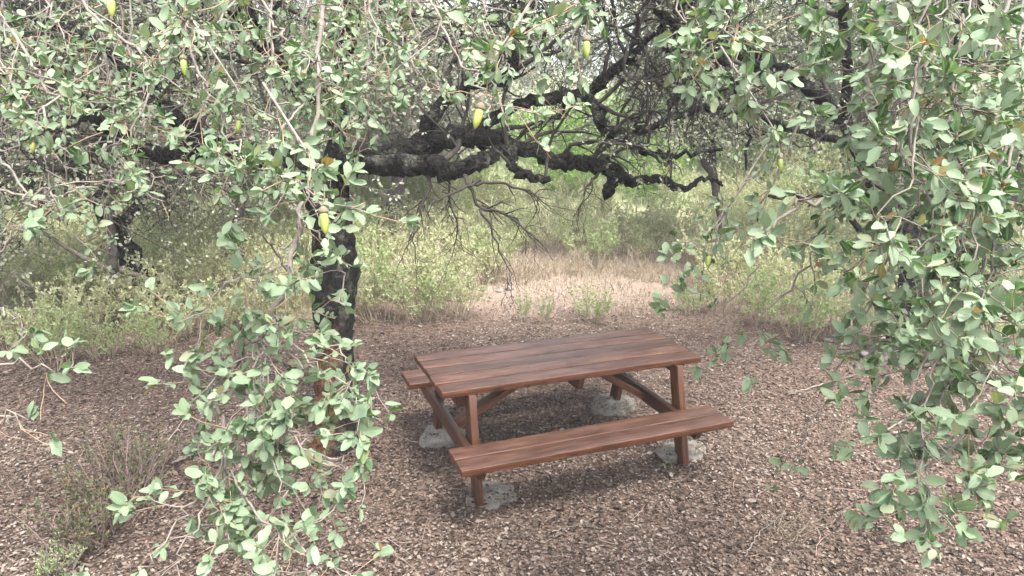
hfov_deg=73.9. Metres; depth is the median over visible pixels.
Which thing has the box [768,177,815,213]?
rockrose shrub
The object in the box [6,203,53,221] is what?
rockrose shrub
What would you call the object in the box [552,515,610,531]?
fallen twig
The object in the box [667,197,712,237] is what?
rockrose shrub
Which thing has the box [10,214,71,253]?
rockrose shrub
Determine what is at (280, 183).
rockrose shrub
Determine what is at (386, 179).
rockrose shrub
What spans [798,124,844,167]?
rockrose shrub
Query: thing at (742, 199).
rockrose shrub
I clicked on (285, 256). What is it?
rockrose shrub
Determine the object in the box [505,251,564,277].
dry scrub
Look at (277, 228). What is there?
rockrose shrub
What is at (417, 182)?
rockrose shrub
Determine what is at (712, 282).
rockrose shrub
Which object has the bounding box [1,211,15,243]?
rockrose shrub
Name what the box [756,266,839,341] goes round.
rockrose shrub
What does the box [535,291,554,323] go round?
rockrose shrub
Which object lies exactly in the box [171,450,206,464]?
fallen twig
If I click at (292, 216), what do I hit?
rockrose shrub
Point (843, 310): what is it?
rockrose shrub
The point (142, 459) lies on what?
dull bush
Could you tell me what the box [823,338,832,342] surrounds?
stone
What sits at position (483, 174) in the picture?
rockrose shrub
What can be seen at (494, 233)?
rockrose shrub
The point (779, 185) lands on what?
rockrose shrub
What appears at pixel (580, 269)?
dry scrub
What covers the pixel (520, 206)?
rockrose shrub
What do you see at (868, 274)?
rockrose shrub
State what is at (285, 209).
rockrose shrub
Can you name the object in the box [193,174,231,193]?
rockrose shrub
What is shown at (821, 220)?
rockrose shrub
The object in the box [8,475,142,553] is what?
dull bush
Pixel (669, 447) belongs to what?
concrete footing
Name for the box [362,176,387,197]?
rockrose shrub
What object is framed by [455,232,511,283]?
rockrose shrub
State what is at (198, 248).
rockrose shrub
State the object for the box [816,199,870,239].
rockrose shrub
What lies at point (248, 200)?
rockrose shrub
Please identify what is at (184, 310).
rockrose shrub
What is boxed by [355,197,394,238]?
rockrose shrub
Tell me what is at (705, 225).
rockrose shrub
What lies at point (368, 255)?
rockrose shrub
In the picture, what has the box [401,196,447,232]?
rockrose shrub
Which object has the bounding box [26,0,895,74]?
sky
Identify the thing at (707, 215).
rockrose shrub
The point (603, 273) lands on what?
dry grass
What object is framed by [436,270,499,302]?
dry scrub
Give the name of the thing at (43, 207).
holm oak
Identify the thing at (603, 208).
rockrose shrub
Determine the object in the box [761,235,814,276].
rockrose shrub
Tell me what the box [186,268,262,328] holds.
rockrose shrub
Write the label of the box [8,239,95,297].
rockrose shrub
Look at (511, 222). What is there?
rockrose shrub
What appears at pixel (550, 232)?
rockrose shrub
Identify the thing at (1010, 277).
rockrose shrub
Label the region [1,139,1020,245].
green grass
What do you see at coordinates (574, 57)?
slope tree
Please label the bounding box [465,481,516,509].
concrete footing
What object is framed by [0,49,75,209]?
slope tree
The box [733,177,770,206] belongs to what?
rockrose shrub
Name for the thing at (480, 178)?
rockrose shrub
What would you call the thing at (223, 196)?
rockrose shrub
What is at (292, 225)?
rockrose shrub
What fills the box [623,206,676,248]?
rockrose shrub
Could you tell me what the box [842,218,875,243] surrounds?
rockrose shrub
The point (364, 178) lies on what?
rockrose shrub
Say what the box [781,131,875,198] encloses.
rockrose shrub
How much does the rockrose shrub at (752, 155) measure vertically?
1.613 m
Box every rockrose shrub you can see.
[0,202,26,227]
[0,225,61,267]
[0,240,45,297]
[0,265,125,338]
[0,288,54,354]
[0,288,87,365]
[1,209,22,244]
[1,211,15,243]
[1,235,45,283]
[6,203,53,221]
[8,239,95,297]
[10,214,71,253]
[33,198,84,230]
[33,243,104,302]
[34,201,91,233]
[42,222,97,260]
[44,210,101,246]
[52,230,107,267]
[56,310,141,360]
[60,191,93,222]
[75,248,185,328]
[83,197,179,249]
[83,230,142,263]
[84,244,148,289]
[91,226,173,262]
[92,198,149,228]
[117,191,182,229]
[117,232,207,289]
[125,302,185,353]
[126,207,193,253]
[138,201,191,237]
[138,223,191,263]
[139,279,224,338]
[151,250,221,304]
[161,233,224,271]
[162,212,203,242]
[171,198,211,225]
[172,208,232,256]
[180,237,250,291]
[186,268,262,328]
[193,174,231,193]
[196,215,230,243]
[199,191,247,216]
[210,186,229,210]
[211,200,255,228]
[218,192,278,234]
[220,255,301,323]
[224,233,302,287]
[231,177,280,208]
[237,214,292,263]
[239,222,310,272]
[242,216,289,248]
[243,233,311,307]
[247,194,282,224]
[258,158,319,197]
[266,187,303,231]
[270,197,308,242]
[272,204,308,238]
[274,227,311,273]
[279,187,356,212]
[283,217,310,251]
[304,219,378,250]
[307,144,374,200]
[326,128,396,194]
[352,186,375,214]
[352,212,401,248]
[354,251,424,324]
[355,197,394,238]
[355,230,391,310]
[356,175,412,207]
[356,223,405,265]
[361,197,412,238]
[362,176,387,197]
[365,237,443,297]
[369,261,467,323]
[379,189,418,217]
[390,199,445,241]
[390,229,450,263]
[399,229,475,297]
[399,252,492,319]
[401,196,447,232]
[403,177,427,204]
[408,147,484,201]
[409,175,453,200]
[414,208,491,262]
[415,178,461,212]
[439,214,486,248]
[440,182,482,216]
[454,196,510,238]
[455,178,490,208]
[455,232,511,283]
[457,223,530,271]
[458,201,484,226]
[460,146,527,204]
[462,172,496,193]
[481,221,529,255]
[487,174,524,206]
[489,204,536,246]
[492,197,544,236]
[505,203,579,253]
[509,197,541,230]
[510,170,551,202]
[515,291,531,321]
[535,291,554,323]
[543,186,595,222]
[548,206,592,243]
[550,169,582,197]
[555,205,620,266]
[568,280,614,323]
[572,188,616,221]
[576,219,632,258]
[581,174,606,197]
[587,175,622,203]
[609,202,643,232]
[619,164,649,189]
[620,193,686,241]
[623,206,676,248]
[623,225,666,258]
[643,190,687,218]
[650,159,694,186]
[653,166,684,200]
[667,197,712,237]
[672,280,714,314]
[676,214,717,257]
[677,218,737,265]
[677,223,766,288]
[678,163,740,210]
[686,214,734,239]
[691,251,758,310]
[694,125,745,168]
[699,193,767,230]
[699,196,742,218]
[701,182,735,206]
[709,127,792,190]
[721,178,778,210]
[722,166,752,187]
[722,172,760,200]
[723,120,814,177]
[726,219,761,256]
[727,247,781,285]
[730,190,794,229]
[730,202,786,250]
[730,227,776,266]
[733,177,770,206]
[733,242,841,308]
[733,264,809,326]
[756,154,841,208]
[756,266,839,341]
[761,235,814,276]
[762,171,801,203]
[762,223,813,262]
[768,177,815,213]
[768,199,835,241]
[779,214,852,274]
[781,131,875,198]
[781,216,827,254]
[785,206,825,227]
[791,257,840,295]
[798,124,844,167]
[805,223,857,267]
[807,215,847,238]
[808,270,894,338]
[809,214,849,248]
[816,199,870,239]
[823,240,888,287]
[825,142,912,171]
[829,233,868,277]
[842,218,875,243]
[842,242,935,301]
[858,243,948,292]
[931,237,1010,291]
[937,286,1016,352]
[946,255,1023,283]
[972,291,1023,355]
[985,260,1023,301]
[988,232,1023,260]
[1013,225,1022,243]
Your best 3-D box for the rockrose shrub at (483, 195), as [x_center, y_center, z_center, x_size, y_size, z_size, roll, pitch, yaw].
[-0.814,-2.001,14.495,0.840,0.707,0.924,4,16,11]
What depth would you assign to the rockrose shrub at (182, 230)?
10.76 m
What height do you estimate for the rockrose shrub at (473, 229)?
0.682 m
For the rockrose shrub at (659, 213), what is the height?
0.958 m
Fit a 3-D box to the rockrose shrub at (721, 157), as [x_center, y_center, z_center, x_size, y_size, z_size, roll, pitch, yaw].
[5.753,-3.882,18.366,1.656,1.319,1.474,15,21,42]
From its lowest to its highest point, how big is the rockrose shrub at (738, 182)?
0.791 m
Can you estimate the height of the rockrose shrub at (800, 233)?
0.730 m
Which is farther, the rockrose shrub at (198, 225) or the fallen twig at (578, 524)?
the rockrose shrub at (198, 225)
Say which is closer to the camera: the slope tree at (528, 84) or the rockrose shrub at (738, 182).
the rockrose shrub at (738, 182)
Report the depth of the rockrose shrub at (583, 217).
12.40 m
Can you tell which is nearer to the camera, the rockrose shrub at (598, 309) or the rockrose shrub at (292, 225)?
the rockrose shrub at (598, 309)
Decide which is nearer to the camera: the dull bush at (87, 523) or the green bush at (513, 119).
the dull bush at (87, 523)
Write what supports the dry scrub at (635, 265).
on the ground at (748, 327)
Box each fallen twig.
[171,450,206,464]
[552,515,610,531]
[744,514,792,556]
[788,374,856,394]
[861,419,903,436]
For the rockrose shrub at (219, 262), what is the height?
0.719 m
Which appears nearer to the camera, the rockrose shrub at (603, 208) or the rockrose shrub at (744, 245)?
the rockrose shrub at (744, 245)
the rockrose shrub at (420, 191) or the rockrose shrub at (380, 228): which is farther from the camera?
the rockrose shrub at (420, 191)
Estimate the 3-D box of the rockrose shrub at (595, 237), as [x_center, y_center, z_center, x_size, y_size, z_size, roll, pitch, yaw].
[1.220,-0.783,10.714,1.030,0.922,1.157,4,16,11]
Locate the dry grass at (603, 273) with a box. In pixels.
[401,237,1007,321]
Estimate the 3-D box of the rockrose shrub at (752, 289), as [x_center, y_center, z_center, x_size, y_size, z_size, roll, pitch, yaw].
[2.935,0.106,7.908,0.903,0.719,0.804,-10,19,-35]
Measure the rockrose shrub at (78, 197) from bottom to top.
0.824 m
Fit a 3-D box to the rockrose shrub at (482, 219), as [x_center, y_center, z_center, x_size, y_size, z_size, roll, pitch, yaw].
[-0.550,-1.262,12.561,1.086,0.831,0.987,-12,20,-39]
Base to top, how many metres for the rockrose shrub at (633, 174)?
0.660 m
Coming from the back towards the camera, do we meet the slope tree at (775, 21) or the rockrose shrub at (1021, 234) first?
the slope tree at (775, 21)
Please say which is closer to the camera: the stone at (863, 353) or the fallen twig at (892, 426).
the fallen twig at (892, 426)
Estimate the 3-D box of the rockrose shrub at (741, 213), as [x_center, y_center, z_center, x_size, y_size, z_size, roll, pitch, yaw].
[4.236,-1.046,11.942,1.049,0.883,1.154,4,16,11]
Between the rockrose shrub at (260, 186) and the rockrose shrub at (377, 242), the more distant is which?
the rockrose shrub at (260, 186)
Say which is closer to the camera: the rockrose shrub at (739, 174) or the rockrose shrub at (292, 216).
the rockrose shrub at (292, 216)
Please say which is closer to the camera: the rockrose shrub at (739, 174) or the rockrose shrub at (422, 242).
the rockrose shrub at (422, 242)
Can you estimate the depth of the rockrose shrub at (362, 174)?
15.50 m
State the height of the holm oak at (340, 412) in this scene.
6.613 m
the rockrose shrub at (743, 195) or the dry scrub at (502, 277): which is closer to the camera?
the dry scrub at (502, 277)
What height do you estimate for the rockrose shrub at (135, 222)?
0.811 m
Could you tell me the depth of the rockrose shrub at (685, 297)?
8.32 m
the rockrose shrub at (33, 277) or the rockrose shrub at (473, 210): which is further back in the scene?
the rockrose shrub at (473, 210)
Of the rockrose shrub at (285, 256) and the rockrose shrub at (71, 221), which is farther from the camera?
the rockrose shrub at (71, 221)
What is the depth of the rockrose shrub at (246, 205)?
12.21 m
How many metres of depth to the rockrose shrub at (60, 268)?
8.19 m
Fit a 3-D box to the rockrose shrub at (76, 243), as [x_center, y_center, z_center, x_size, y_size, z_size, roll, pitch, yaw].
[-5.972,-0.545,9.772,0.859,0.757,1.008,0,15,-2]
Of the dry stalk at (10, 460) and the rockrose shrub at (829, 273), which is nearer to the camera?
the dry stalk at (10, 460)
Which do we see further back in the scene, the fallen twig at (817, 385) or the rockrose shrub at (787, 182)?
the rockrose shrub at (787, 182)
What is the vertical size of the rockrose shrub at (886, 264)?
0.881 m
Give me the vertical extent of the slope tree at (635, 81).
4.468 m
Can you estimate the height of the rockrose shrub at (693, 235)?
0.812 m
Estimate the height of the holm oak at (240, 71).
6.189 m
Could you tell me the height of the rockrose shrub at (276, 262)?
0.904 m
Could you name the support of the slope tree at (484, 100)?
on the ground at (748, 327)
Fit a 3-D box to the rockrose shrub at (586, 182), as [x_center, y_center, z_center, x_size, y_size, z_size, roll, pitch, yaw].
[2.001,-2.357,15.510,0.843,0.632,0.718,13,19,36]
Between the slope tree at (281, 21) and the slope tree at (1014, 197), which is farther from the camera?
the slope tree at (281, 21)
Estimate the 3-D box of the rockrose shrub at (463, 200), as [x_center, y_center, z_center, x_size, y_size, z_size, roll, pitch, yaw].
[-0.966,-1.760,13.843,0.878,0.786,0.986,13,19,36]
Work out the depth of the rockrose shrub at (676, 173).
15.97 m
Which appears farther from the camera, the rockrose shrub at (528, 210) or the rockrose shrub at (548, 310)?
the rockrose shrub at (528, 210)
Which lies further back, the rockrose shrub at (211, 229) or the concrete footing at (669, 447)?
the rockrose shrub at (211, 229)
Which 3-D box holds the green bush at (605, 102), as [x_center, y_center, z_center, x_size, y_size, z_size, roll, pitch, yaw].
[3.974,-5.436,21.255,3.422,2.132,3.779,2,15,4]
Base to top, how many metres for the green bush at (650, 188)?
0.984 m
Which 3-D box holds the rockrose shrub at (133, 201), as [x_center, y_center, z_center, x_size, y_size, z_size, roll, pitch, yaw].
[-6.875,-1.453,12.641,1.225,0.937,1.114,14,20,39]
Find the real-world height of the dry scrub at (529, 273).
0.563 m
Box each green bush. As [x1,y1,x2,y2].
[489,104,610,178]
[495,94,591,146]
[511,94,611,139]
[517,136,628,196]
[529,108,671,181]
[543,91,665,139]
[596,84,680,141]
[606,161,685,199]
[607,131,700,174]
[619,120,725,165]
[672,105,806,175]
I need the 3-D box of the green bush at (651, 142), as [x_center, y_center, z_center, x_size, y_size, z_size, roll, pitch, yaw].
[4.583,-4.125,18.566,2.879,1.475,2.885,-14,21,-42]
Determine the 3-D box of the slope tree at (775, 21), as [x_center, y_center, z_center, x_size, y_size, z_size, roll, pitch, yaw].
[8.154,-7.587,22.756,4.212,5.031,4.219,3,16,8]
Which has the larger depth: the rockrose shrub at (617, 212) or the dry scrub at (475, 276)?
the rockrose shrub at (617, 212)
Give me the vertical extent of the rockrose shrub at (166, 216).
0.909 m
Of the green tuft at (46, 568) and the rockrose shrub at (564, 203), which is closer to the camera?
the green tuft at (46, 568)
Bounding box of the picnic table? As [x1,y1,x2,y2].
[402,327,733,506]
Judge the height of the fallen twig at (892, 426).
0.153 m
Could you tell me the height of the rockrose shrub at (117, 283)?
0.883 m
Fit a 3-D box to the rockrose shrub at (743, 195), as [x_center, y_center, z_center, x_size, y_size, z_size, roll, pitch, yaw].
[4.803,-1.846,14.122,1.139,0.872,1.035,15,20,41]
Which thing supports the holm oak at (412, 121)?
on the ground at (748, 327)
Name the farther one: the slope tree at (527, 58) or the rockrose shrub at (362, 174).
the slope tree at (527, 58)
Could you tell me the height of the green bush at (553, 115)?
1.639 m
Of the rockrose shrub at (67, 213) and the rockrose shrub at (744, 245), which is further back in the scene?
the rockrose shrub at (67, 213)
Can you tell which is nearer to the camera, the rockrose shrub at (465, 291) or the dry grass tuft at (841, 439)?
the dry grass tuft at (841, 439)
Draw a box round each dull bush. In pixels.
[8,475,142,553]
[45,417,186,510]
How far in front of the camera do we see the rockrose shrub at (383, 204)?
13.18 m
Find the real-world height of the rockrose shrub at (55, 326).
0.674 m
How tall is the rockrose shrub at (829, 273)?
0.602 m
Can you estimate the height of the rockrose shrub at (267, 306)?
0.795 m
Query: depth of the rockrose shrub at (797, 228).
10.38 m
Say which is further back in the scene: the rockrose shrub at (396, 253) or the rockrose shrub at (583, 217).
the rockrose shrub at (583, 217)
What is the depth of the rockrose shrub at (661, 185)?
15.34 m
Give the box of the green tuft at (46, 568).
[32,532,87,575]
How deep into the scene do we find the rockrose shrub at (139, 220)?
11.09 m
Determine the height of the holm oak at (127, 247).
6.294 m
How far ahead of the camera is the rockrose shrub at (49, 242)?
9.98 m
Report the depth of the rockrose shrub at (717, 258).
9.43 m
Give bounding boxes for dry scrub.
[436,259,502,285]
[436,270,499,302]
[456,252,527,284]
[477,244,556,284]
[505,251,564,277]
[529,249,594,276]
[548,247,609,276]
[579,244,660,281]
[613,248,681,280]
[644,255,699,284]
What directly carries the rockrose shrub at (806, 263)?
on the ground at (748, 327)
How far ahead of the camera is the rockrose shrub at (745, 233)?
11.33 m
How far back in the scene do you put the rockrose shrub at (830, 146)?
16.44 m
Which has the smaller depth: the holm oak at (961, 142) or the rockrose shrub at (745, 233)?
the holm oak at (961, 142)
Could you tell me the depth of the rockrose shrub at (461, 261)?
8.87 m
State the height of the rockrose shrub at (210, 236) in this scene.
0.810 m
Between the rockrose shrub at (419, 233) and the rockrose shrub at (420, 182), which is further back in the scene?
the rockrose shrub at (420, 182)
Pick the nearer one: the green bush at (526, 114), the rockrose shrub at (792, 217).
the rockrose shrub at (792, 217)
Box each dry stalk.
[0,416,18,483]
[144,327,186,367]
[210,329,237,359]
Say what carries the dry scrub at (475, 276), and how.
on the ground at (748, 327)
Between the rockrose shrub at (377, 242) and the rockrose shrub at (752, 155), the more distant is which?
the rockrose shrub at (752, 155)
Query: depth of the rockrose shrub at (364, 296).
7.76 m
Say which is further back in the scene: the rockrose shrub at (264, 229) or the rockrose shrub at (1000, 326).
the rockrose shrub at (264, 229)
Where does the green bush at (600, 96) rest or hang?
on the ground at (748, 327)
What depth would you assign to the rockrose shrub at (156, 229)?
10.34 m
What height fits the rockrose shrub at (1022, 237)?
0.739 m
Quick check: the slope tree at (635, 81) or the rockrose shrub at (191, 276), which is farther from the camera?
the slope tree at (635, 81)
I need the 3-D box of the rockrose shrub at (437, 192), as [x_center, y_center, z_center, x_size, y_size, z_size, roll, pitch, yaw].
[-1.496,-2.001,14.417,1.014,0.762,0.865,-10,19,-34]
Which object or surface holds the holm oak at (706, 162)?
on the ground at (748, 327)
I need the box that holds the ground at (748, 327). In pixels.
[0,47,1023,575]
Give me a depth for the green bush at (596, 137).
16.38 m
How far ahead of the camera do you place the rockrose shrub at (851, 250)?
10.27 m
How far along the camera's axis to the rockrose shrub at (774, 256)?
9.50 m
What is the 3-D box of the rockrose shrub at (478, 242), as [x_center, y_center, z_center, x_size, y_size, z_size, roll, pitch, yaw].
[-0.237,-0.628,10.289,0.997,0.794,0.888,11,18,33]
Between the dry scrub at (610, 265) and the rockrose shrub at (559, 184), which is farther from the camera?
the rockrose shrub at (559, 184)
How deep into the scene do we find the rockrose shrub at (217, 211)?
13.11 m
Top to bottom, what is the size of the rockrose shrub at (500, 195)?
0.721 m
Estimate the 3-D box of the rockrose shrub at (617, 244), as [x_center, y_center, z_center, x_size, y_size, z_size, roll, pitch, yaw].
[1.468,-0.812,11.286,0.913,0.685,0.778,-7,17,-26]
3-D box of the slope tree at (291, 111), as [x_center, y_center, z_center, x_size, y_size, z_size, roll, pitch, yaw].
[-5.533,-4.066,15.410,3.484,3.585,4.127,-1,15,-7]
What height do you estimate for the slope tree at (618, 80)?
3.353 m
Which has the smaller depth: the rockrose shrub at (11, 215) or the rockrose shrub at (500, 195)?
the rockrose shrub at (11, 215)
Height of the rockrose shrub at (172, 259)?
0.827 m
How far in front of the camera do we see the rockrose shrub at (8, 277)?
8.67 m
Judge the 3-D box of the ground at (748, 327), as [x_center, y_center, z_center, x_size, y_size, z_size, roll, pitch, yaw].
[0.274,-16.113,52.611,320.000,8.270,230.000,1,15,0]
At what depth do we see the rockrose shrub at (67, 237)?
10.41 m
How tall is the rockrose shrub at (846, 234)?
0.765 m
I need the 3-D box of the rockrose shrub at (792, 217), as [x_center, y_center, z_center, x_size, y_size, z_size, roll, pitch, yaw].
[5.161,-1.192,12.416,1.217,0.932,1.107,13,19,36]
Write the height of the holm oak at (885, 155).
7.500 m
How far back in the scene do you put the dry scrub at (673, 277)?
9.81 m
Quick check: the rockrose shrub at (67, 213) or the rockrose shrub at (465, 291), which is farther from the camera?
the rockrose shrub at (67, 213)
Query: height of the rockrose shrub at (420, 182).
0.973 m
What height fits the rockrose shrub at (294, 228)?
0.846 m
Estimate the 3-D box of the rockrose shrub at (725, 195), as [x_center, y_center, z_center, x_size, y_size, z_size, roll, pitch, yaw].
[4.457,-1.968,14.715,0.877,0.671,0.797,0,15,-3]
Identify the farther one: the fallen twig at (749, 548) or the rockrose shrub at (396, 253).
the rockrose shrub at (396, 253)
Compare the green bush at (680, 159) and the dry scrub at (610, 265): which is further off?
the green bush at (680, 159)
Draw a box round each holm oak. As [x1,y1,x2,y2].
[0,0,196,309]
[0,0,309,314]
[0,0,896,575]
[0,1,278,325]
[26,0,479,263]
[251,0,532,234]
[518,0,870,267]
[569,0,1023,568]
[738,0,1023,296]
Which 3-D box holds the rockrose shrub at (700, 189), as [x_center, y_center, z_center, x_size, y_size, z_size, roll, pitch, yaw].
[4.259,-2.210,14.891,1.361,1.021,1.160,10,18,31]
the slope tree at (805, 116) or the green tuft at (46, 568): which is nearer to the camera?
the green tuft at (46, 568)
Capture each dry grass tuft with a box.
[758,502,842,573]
[813,398,869,448]
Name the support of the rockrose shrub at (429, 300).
on the ground at (748, 327)
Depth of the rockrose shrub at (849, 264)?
9.64 m
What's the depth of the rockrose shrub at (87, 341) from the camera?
6.62 m
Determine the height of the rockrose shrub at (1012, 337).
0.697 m
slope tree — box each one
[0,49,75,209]
[3,0,253,187]
[226,1,328,99]
[227,40,329,180]
[354,0,508,179]
[450,1,549,107]
[487,10,556,98]
[529,0,629,93]
[604,49,654,92]
[616,10,680,107]
[712,2,800,122]
[728,0,913,192]
[971,0,1023,233]
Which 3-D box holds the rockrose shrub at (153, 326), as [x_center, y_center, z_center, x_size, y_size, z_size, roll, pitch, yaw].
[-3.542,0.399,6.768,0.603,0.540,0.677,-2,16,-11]
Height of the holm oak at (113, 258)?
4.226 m
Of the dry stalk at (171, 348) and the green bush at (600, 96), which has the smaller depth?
the dry stalk at (171, 348)
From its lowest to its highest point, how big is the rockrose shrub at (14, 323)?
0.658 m
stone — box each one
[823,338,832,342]
[860,351,868,356]
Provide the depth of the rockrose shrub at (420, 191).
14.58 m
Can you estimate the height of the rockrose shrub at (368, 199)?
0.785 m
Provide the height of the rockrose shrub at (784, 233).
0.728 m
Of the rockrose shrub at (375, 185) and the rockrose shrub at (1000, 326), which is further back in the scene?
the rockrose shrub at (375, 185)
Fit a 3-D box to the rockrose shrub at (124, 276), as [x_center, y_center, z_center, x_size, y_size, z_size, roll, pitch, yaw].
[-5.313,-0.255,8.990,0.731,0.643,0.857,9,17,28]
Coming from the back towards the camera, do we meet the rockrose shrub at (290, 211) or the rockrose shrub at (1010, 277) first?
the rockrose shrub at (290, 211)
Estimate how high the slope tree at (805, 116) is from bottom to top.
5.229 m
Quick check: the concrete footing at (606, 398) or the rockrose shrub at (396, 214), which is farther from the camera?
the rockrose shrub at (396, 214)
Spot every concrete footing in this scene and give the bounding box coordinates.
[419,422,465,448]
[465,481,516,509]
[589,393,635,415]
[654,440,705,462]
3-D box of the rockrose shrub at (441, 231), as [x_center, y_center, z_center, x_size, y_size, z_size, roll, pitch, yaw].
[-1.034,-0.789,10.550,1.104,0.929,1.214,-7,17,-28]
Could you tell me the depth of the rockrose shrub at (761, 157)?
17.20 m
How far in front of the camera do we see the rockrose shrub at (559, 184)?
15.39 m
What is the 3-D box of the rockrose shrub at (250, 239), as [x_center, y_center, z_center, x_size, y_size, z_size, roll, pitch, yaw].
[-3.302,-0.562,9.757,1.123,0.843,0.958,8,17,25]
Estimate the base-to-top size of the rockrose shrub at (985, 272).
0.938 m
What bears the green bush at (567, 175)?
on the ground at (748, 327)
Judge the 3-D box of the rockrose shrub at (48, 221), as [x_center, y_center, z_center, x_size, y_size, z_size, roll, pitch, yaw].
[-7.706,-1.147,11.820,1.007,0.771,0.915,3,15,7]
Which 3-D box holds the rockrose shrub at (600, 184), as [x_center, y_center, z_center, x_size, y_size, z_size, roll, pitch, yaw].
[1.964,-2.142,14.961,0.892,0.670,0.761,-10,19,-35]
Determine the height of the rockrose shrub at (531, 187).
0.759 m
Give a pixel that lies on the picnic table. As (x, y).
(460, 377)
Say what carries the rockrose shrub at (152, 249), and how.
on the ground at (748, 327)
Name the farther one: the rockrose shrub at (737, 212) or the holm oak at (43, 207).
the rockrose shrub at (737, 212)
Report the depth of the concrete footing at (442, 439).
5.07 m
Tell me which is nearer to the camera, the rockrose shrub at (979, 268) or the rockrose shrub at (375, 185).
the rockrose shrub at (979, 268)
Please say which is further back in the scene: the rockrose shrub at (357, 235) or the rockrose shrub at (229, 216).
the rockrose shrub at (229, 216)
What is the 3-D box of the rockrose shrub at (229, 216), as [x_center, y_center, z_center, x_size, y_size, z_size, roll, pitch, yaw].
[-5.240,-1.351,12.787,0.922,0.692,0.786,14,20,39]
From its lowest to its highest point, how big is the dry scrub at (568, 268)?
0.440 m
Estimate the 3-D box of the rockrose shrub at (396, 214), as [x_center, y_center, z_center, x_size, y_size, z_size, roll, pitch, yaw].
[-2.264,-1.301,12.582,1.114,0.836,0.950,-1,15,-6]
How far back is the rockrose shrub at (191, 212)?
13.04 m
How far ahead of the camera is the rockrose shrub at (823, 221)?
12.35 m
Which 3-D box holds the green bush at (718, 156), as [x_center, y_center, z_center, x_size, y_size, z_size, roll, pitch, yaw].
[5.775,-3.913,18.079,3.401,1.919,3.080,-10,19,-35]
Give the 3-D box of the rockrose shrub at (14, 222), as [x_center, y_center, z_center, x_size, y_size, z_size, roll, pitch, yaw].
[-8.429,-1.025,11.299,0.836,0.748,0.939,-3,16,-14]
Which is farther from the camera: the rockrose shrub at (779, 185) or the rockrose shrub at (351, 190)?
the rockrose shrub at (779, 185)
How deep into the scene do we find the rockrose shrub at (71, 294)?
7.04 m
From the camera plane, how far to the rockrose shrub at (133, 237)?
10.29 m
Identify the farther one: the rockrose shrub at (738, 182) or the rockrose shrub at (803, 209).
the rockrose shrub at (738, 182)
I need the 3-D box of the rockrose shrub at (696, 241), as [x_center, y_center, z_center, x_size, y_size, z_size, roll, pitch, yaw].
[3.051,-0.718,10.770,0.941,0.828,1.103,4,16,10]
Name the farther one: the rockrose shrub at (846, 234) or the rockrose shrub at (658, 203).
the rockrose shrub at (658, 203)
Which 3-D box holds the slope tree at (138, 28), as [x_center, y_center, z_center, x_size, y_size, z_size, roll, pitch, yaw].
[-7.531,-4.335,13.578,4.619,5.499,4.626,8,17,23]
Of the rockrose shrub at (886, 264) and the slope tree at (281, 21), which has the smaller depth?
the rockrose shrub at (886, 264)
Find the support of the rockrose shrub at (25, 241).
on the ground at (748, 327)

